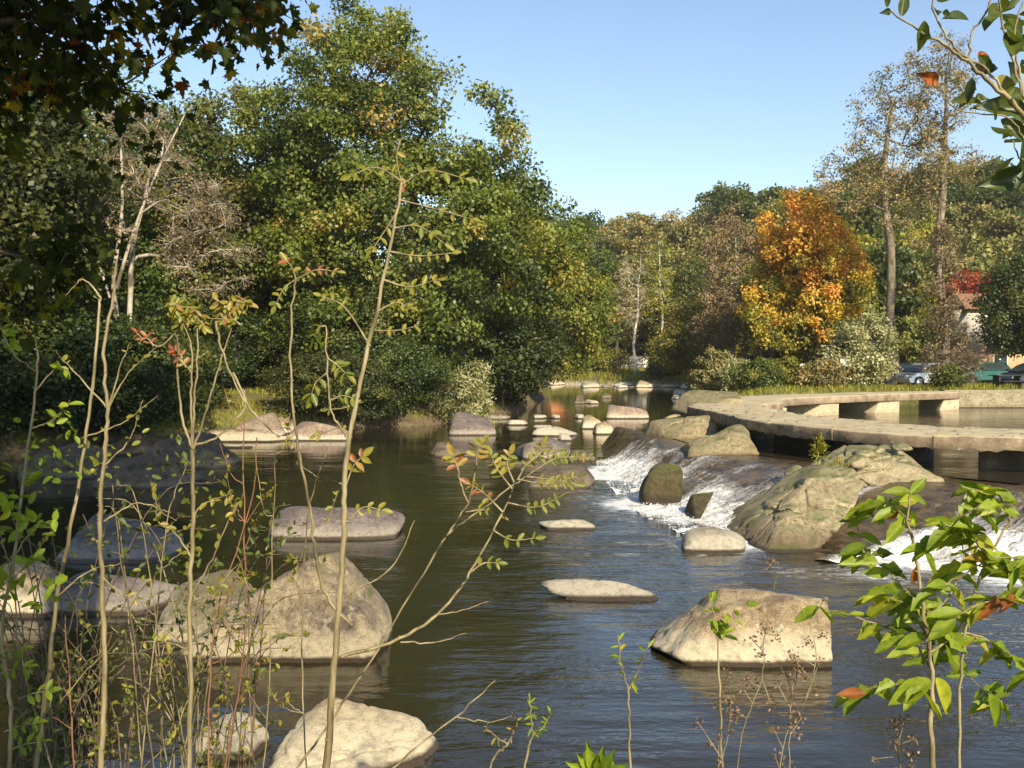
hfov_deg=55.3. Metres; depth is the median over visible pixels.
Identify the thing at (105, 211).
broadleaf tree
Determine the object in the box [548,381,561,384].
shore stone
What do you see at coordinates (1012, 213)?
dark tree
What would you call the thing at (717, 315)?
bare tree
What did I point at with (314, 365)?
understorey tree
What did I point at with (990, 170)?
dark tree
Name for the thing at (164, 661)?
thin sapling
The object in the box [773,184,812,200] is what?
woodland tree
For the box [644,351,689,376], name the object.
bush
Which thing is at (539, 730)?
young shoot
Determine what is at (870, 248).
woodland tree
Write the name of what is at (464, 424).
boulder
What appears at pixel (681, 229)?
woodland tree
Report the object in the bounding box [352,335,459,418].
understorey tree
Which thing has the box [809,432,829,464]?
fern
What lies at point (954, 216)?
woodland tree
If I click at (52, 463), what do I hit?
boulder
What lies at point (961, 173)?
woodland tree
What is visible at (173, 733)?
thin sapling
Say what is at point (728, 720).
dry weed
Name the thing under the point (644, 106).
sky
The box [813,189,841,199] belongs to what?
dark tree
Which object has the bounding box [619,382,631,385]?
shore stone
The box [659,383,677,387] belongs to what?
shore stone
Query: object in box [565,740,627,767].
leaf rosette
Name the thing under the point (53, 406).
understorey tree
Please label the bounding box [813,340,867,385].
bush
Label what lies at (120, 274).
bare tree
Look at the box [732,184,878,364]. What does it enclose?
chestnut tree
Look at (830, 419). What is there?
fallen leaves
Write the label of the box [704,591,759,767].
young shoot
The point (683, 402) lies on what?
boulder
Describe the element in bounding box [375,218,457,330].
broadleaf tree
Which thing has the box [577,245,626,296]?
dark tree
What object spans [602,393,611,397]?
rock
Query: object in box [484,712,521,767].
young shoot
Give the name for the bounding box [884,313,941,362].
woodland tree
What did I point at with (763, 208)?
woodland tree
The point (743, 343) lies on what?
woodland tree
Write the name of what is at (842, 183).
bare tree
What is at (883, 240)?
woodland tree
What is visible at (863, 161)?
dark tree
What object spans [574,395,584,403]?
rock
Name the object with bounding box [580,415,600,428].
rock
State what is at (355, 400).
ash sapling
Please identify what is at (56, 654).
thin sapling
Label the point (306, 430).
boulder
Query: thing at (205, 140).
broadleaf tree
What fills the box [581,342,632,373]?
bush
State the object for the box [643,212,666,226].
woodland tree
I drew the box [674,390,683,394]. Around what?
rock
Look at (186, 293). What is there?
broadleaf tree
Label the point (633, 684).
young shoot
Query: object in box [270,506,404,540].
boulder
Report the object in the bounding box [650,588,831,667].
boulder
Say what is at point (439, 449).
boulder
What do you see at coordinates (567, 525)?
rock
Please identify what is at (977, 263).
woodland tree
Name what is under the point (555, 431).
rock
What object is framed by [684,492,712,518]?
rock
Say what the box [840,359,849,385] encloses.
sign
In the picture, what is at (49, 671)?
thin sapling
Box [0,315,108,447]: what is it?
understorey tree
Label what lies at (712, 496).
spray
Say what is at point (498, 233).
oak tree
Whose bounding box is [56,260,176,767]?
thin sapling
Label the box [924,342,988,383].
bush
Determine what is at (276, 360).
understorey tree
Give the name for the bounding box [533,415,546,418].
rock
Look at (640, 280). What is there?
dark tree
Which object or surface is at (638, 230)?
woodland tree
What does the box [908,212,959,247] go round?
yellowing tree
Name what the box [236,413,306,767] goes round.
thin sapling
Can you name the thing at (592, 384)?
shore stone
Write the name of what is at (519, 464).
boulder
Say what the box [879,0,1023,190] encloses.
hanging branch
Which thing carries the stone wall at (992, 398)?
on the ground at (18, 450)
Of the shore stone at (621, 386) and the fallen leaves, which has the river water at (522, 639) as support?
the shore stone at (621, 386)
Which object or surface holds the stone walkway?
in the river water at (522, 639)
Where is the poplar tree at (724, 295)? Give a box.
[686,201,759,358]
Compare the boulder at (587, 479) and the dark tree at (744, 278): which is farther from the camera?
the dark tree at (744, 278)
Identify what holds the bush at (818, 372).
on the ground at (18, 450)
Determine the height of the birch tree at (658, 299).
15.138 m
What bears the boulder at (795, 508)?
on the weir
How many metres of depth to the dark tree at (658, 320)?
103.95 m
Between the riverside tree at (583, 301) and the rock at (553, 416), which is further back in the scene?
the riverside tree at (583, 301)
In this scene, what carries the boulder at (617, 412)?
in the river water at (522, 639)
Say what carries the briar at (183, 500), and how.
on the ground at (18, 450)
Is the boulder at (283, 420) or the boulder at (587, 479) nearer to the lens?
the boulder at (587, 479)
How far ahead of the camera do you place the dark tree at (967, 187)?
133.61 m
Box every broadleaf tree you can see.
[0,70,126,360]
[0,85,152,313]
[8,47,216,339]
[92,135,246,319]
[127,77,363,386]
[263,222,392,302]
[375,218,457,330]
[652,255,719,350]
[965,244,1023,361]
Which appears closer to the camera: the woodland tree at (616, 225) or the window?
the window
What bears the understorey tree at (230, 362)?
on the ground at (18, 450)
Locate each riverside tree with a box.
[424,182,633,397]
[535,254,599,342]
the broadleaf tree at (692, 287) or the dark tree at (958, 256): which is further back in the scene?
the broadleaf tree at (692, 287)
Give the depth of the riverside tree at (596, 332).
56.29 m
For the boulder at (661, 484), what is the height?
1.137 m
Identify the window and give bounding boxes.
[987,353,1007,364]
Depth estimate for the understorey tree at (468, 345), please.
47.04 m
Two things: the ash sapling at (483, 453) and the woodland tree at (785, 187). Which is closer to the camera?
the ash sapling at (483, 453)
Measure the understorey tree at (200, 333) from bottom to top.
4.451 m
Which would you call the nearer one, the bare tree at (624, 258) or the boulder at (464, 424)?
the boulder at (464, 424)
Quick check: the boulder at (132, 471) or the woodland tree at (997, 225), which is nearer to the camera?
the boulder at (132, 471)
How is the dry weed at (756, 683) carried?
on the ground at (18, 450)
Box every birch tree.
[586,280,646,372]
[610,256,652,374]
[633,232,683,331]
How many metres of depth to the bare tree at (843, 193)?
126.04 m
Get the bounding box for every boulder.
[0,559,61,617]
[18,441,110,478]
[47,571,177,615]
[54,514,183,563]
[93,449,203,489]
[101,425,164,455]
[141,432,241,468]
[151,552,391,662]
[209,428,287,442]
[225,445,251,448]
[236,412,286,435]
[266,698,438,767]
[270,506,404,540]
[278,417,293,433]
[287,421,352,440]
[429,442,478,457]
[449,411,495,435]
[485,415,510,419]
[489,461,523,467]
[514,438,569,459]
[528,464,594,489]
[606,405,648,418]
[639,463,682,504]
[644,415,718,442]
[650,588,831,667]
[669,390,742,415]
[680,424,758,458]
[681,527,745,553]
[726,442,943,552]
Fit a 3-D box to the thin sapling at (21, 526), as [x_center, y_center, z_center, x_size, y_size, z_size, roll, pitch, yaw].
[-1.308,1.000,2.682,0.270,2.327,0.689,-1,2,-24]
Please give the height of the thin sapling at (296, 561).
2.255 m
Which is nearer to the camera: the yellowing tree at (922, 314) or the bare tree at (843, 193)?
the yellowing tree at (922, 314)
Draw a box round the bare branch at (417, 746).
[392,680,510,767]
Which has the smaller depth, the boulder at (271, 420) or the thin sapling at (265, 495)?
the thin sapling at (265, 495)
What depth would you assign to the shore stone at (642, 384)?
87.95 m
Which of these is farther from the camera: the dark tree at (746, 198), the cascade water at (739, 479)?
the dark tree at (746, 198)
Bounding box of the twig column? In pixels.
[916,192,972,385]
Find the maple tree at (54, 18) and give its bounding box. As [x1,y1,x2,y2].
[0,0,319,353]
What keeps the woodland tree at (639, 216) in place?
on the ground at (18, 450)
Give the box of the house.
[934,293,1023,368]
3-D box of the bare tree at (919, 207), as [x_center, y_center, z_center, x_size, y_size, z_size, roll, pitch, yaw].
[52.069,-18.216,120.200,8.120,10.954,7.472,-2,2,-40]
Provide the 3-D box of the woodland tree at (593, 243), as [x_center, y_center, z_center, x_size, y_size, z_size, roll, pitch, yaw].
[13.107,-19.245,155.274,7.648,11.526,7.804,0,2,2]
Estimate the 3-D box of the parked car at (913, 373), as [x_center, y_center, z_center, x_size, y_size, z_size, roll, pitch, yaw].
[23.980,-0.492,57.069,4.020,1.519,1.890,-1,2,-25]
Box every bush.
[424,357,500,423]
[553,358,596,373]
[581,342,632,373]
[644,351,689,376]
[684,379,712,392]
[689,345,733,390]
[716,355,749,391]
[726,356,789,391]
[770,355,801,385]
[791,357,851,388]
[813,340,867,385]
[817,305,904,388]
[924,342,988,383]
[924,363,967,389]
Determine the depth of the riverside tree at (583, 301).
76.56 m
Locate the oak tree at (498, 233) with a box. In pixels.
[205,0,601,377]
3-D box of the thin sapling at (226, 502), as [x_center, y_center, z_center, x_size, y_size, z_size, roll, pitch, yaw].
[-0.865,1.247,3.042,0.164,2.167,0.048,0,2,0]
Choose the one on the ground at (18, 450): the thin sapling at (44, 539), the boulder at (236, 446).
the thin sapling at (44, 539)
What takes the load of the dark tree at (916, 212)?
on the ground at (18, 450)
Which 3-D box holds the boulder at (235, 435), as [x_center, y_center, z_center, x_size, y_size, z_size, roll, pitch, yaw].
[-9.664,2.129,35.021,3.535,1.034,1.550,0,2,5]
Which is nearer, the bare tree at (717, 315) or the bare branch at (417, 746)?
the bare branch at (417, 746)
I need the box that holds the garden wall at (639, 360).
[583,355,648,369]
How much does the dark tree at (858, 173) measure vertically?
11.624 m
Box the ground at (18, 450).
[0,282,1023,458]
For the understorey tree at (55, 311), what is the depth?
32.23 m
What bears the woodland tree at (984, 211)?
on the ground at (18, 450)
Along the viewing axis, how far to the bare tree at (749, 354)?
93.61 m
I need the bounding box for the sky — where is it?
[15,0,1023,271]
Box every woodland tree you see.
[563,293,594,345]
[581,227,614,249]
[585,233,631,260]
[596,216,631,251]
[609,218,655,259]
[611,260,652,350]
[614,291,655,354]
[615,211,651,224]
[620,254,650,265]
[636,219,698,271]
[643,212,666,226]
[656,219,716,255]
[661,247,705,274]
[674,231,754,269]
[694,253,752,313]
[713,219,756,261]
[725,294,756,357]
[749,201,786,218]
[750,183,799,214]
[769,243,863,362]
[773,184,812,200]
[797,277,896,342]
[863,241,885,287]
[875,237,899,247]
[880,240,955,362]
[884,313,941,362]
[895,251,973,303]
[916,204,987,250]
[927,255,997,281]
[945,201,970,216]
[947,159,975,183]
[953,201,1023,243]
[959,210,1023,255]
[961,232,1016,262]
[977,235,1023,266]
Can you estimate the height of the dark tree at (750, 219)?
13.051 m
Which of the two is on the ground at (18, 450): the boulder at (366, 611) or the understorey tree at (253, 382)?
the understorey tree at (253, 382)
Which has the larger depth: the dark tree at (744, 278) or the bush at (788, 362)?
the dark tree at (744, 278)
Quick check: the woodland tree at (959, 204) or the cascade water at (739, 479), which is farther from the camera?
the woodland tree at (959, 204)
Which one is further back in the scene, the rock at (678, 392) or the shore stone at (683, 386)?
the shore stone at (683, 386)
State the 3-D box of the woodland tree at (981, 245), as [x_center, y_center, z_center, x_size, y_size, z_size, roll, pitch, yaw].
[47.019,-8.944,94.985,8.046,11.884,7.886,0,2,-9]
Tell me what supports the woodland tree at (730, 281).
on the ground at (18, 450)
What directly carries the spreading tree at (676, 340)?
on the ground at (18, 450)
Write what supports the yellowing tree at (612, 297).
on the ground at (18, 450)
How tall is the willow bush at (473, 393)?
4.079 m
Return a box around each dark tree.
[552,221,594,249]
[567,208,609,232]
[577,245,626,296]
[617,267,663,354]
[644,247,689,274]
[645,278,707,349]
[687,181,750,222]
[704,184,773,238]
[732,259,819,359]
[736,206,787,257]
[744,204,827,255]
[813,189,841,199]
[824,184,912,242]
[832,153,894,190]
[839,169,892,196]
[850,239,934,380]
[872,243,934,361]
[898,203,929,223]
[900,162,961,212]
[937,175,979,217]
[957,252,1001,269]
[961,188,1013,221]
[965,154,1018,192]
[965,188,1023,217]
[978,205,1023,239]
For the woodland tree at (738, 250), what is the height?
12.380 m
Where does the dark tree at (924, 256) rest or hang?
on the ground at (18, 450)
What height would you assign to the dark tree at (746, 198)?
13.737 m
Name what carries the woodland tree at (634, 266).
on the ground at (18, 450)
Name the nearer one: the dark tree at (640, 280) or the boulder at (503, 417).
the boulder at (503, 417)
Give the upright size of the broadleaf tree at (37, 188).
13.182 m
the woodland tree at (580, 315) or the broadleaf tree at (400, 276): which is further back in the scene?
the woodland tree at (580, 315)
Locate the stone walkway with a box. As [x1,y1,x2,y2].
[687,391,1023,483]
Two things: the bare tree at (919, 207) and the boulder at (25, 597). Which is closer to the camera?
the boulder at (25, 597)
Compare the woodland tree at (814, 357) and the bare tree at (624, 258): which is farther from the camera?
the bare tree at (624, 258)
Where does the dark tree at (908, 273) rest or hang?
on the ground at (18, 450)
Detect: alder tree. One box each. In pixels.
[807,47,954,384]
[895,28,992,365]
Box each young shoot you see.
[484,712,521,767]
[523,693,553,767]
[610,632,653,767]
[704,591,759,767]
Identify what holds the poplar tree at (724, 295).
on the ground at (18, 450)
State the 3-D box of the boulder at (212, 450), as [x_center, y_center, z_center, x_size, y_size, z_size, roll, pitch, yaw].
[-8.977,2.156,27.729,3.075,1.450,2.454,0,2,0]
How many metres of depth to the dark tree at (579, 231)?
154.83 m
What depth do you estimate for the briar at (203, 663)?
3.73 m
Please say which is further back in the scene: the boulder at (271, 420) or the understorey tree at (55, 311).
the boulder at (271, 420)
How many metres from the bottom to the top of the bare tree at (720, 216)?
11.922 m
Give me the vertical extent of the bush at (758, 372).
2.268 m
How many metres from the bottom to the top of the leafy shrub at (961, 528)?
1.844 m
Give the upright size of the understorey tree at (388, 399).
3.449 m
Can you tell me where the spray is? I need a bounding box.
[596,451,1023,570]
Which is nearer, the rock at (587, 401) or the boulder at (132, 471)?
the boulder at (132, 471)
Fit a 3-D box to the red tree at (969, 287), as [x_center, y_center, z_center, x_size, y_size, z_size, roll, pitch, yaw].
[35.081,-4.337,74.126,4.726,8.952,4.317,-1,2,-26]
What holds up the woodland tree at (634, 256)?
on the ground at (18, 450)
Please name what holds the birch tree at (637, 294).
on the ground at (18, 450)
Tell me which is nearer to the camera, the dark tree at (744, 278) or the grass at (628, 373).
the dark tree at (744, 278)
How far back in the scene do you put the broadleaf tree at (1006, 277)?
62.49 m
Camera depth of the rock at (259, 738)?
7.76 m
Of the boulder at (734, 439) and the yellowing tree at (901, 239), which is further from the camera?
the yellowing tree at (901, 239)
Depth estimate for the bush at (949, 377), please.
46.88 m
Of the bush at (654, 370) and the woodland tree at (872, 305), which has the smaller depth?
the woodland tree at (872, 305)
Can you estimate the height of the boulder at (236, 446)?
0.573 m
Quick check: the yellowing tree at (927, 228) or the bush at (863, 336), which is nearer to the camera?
the bush at (863, 336)
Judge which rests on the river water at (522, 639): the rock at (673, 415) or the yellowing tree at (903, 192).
the rock at (673, 415)
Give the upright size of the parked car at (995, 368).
1.519 m
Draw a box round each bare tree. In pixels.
[73,112,185,420]
[616,253,641,265]
[643,207,697,250]
[678,202,722,235]
[683,283,745,356]
[708,203,744,230]
[735,297,783,359]
[817,179,847,197]
[831,180,874,196]
[900,192,962,222]
[931,228,965,256]
[947,157,991,213]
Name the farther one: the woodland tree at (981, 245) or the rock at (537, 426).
the woodland tree at (981, 245)
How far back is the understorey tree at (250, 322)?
45.80 m
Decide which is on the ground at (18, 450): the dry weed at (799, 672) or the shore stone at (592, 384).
the dry weed at (799, 672)
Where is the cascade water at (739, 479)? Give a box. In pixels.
[596,427,1023,568]
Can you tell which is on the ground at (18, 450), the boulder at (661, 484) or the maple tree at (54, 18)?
the maple tree at (54, 18)
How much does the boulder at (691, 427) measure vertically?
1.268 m
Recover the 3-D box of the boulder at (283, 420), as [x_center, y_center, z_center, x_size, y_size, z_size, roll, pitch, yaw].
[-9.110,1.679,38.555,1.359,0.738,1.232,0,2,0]
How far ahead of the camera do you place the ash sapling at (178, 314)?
2.90 m
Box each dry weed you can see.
[693,666,742,767]
[729,554,780,767]
[766,650,806,767]
[786,594,831,764]
[867,713,919,767]
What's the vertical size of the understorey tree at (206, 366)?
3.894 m
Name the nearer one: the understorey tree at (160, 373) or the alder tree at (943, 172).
the understorey tree at (160, 373)
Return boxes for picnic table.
[983,375,1023,388]
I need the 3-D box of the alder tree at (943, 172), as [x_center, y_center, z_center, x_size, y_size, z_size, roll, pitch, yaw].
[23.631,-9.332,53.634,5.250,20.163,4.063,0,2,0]
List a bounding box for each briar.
[0,434,234,767]
[0,460,325,767]
[0,498,271,767]
[4,414,335,767]
[43,479,316,767]
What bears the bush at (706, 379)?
on the ground at (18, 450)
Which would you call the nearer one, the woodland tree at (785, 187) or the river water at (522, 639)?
the river water at (522, 639)
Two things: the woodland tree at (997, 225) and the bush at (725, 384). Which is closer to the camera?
the bush at (725, 384)
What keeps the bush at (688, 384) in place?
on the ground at (18, 450)
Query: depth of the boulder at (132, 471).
23.35 m
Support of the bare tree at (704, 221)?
on the ground at (18, 450)
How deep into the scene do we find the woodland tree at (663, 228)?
132.43 m
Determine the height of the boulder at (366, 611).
1.534 m
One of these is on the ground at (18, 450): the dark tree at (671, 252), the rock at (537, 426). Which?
the dark tree at (671, 252)
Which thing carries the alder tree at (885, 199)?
on the ground at (18, 450)
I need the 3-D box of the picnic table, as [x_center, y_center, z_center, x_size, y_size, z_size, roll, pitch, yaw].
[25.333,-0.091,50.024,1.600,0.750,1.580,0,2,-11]
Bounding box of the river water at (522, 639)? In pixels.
[0,385,1023,767]
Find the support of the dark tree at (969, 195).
on the ground at (18, 450)
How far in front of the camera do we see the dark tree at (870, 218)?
107.92 m
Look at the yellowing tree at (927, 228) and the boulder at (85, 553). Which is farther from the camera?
the yellowing tree at (927, 228)
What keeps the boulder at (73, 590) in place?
in the river water at (522, 639)
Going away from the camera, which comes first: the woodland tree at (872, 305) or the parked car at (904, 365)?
the parked car at (904, 365)
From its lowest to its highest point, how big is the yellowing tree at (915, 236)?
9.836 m
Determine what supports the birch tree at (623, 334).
on the ground at (18, 450)
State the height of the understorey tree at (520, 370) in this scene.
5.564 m
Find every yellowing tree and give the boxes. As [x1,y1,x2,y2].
[592,275,639,353]
[835,218,883,247]
[863,177,918,203]
[877,220,930,248]
[883,231,965,259]
[894,284,948,356]
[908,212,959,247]
[952,242,971,254]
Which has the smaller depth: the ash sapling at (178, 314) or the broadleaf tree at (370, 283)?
the ash sapling at (178, 314)
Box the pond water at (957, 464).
[641,405,1023,483]
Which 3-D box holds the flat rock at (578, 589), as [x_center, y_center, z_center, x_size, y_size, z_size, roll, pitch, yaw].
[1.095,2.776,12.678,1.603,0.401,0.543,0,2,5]
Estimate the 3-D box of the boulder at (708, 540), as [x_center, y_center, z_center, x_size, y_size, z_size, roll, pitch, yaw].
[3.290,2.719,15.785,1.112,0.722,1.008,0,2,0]
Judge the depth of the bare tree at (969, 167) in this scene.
140.89 m
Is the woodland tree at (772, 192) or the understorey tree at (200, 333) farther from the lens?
the woodland tree at (772, 192)
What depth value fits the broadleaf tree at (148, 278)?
43.79 m
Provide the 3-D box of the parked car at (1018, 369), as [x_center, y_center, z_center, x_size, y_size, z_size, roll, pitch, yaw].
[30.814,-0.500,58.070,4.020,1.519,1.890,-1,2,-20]
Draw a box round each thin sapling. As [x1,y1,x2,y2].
[0,323,83,767]
[0,526,56,767]
[29,601,74,767]
[34,277,157,767]
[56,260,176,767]
[83,485,175,767]
[120,466,189,767]
[207,379,277,767]
[207,437,257,767]
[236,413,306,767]
[267,423,338,767]
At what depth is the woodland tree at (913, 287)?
76.21 m
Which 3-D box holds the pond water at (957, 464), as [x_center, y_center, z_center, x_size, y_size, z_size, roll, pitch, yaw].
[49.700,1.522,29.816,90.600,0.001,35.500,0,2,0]
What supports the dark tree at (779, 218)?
on the ground at (18, 450)
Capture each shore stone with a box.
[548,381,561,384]
[580,381,599,386]
[616,384,627,387]
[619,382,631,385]
[636,380,652,387]
[651,381,661,386]
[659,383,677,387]
[680,383,687,388]
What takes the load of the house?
on the ground at (18, 450)
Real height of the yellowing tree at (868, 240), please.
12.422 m
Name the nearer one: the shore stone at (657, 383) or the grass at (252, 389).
the grass at (252, 389)
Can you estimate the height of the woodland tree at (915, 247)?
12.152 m
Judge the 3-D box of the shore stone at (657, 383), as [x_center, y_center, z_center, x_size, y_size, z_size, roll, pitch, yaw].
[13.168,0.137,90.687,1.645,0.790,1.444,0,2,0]
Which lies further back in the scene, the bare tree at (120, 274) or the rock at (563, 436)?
the rock at (563, 436)
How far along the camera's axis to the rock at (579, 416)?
46.86 m
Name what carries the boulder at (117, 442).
on the river water at (522, 639)
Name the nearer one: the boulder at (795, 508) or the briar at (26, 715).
the briar at (26, 715)
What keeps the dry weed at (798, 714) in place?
on the ground at (18, 450)
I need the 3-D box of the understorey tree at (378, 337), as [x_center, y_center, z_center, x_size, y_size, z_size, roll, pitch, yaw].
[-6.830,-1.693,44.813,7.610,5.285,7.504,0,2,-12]
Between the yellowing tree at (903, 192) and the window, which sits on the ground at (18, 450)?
the yellowing tree at (903, 192)
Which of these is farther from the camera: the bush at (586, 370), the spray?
the bush at (586, 370)
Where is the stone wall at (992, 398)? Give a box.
[939,389,1023,407]
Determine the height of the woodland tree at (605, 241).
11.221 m
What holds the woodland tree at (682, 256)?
on the ground at (18, 450)
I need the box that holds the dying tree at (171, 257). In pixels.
[61,95,270,413]
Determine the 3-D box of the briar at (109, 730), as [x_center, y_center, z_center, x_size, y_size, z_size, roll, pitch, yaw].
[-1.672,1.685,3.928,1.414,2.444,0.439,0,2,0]
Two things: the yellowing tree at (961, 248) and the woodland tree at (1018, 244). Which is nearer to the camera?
the woodland tree at (1018, 244)
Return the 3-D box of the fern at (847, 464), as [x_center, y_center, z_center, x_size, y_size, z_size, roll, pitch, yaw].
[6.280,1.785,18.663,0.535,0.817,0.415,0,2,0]
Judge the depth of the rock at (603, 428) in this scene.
37.95 m
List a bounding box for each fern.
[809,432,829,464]
[830,457,849,467]
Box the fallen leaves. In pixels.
[699,404,1010,436]
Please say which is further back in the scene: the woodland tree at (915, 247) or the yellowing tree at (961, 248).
the yellowing tree at (961, 248)
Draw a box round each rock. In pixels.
[194,712,269,760]
[506,420,527,424]
[532,426,578,436]
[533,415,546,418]
[533,425,551,428]
[536,578,658,601]
[539,519,595,531]
[550,414,559,418]
[557,433,571,440]
[568,449,595,461]
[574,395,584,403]
[574,414,583,418]
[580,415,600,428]
[585,399,598,403]
[593,421,613,434]
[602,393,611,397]
[664,414,680,418]
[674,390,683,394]
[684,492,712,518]
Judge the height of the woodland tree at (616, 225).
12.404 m
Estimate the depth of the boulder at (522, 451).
29.26 m
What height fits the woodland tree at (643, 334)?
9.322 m
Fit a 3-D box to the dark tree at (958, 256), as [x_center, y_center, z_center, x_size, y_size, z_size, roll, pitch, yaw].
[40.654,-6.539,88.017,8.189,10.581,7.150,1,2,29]
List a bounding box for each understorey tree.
[0,300,105,401]
[0,302,205,440]
[0,313,151,433]
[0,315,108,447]
[101,317,228,423]
[121,304,245,390]
[159,295,281,383]
[166,329,250,412]
[230,300,304,387]
[250,346,369,421]
[252,302,366,381]
[278,290,440,381]
[325,350,418,427]
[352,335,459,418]
[358,313,480,381]
[434,308,579,407]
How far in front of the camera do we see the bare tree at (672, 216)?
140.40 m
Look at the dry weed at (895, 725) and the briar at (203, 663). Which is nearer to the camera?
the dry weed at (895, 725)
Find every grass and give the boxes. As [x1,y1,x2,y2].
[128,384,506,432]
[552,356,740,385]
[731,382,1023,395]
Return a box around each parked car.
[875,362,920,383]
[897,362,950,386]
[963,362,1010,383]
[997,363,1023,385]
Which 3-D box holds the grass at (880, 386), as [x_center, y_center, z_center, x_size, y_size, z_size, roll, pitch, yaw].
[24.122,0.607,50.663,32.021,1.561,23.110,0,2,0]
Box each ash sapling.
[130,292,279,767]
[269,139,585,767]
[296,434,604,767]
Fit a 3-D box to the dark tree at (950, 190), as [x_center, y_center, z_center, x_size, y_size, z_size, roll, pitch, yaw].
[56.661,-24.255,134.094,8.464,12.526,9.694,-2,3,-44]
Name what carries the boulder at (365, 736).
in the river water at (522, 639)
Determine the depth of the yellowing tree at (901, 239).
92.16 m
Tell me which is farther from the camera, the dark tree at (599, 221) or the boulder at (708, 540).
the dark tree at (599, 221)
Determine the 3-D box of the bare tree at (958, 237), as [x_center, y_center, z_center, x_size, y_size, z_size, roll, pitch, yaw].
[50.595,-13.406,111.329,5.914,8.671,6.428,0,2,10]
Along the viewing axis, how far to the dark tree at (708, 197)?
148.74 m
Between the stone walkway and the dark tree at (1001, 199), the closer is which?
the stone walkway
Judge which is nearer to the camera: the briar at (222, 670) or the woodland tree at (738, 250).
the briar at (222, 670)
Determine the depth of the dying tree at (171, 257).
33.26 m
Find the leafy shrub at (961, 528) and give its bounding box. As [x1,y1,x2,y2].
[794,478,1023,767]
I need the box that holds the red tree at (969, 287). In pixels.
[945,268,1010,296]
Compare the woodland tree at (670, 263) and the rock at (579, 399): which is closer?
the rock at (579, 399)
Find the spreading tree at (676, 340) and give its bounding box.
[640,294,743,380]
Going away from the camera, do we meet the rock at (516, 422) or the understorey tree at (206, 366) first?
the understorey tree at (206, 366)
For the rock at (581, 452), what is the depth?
28.62 m

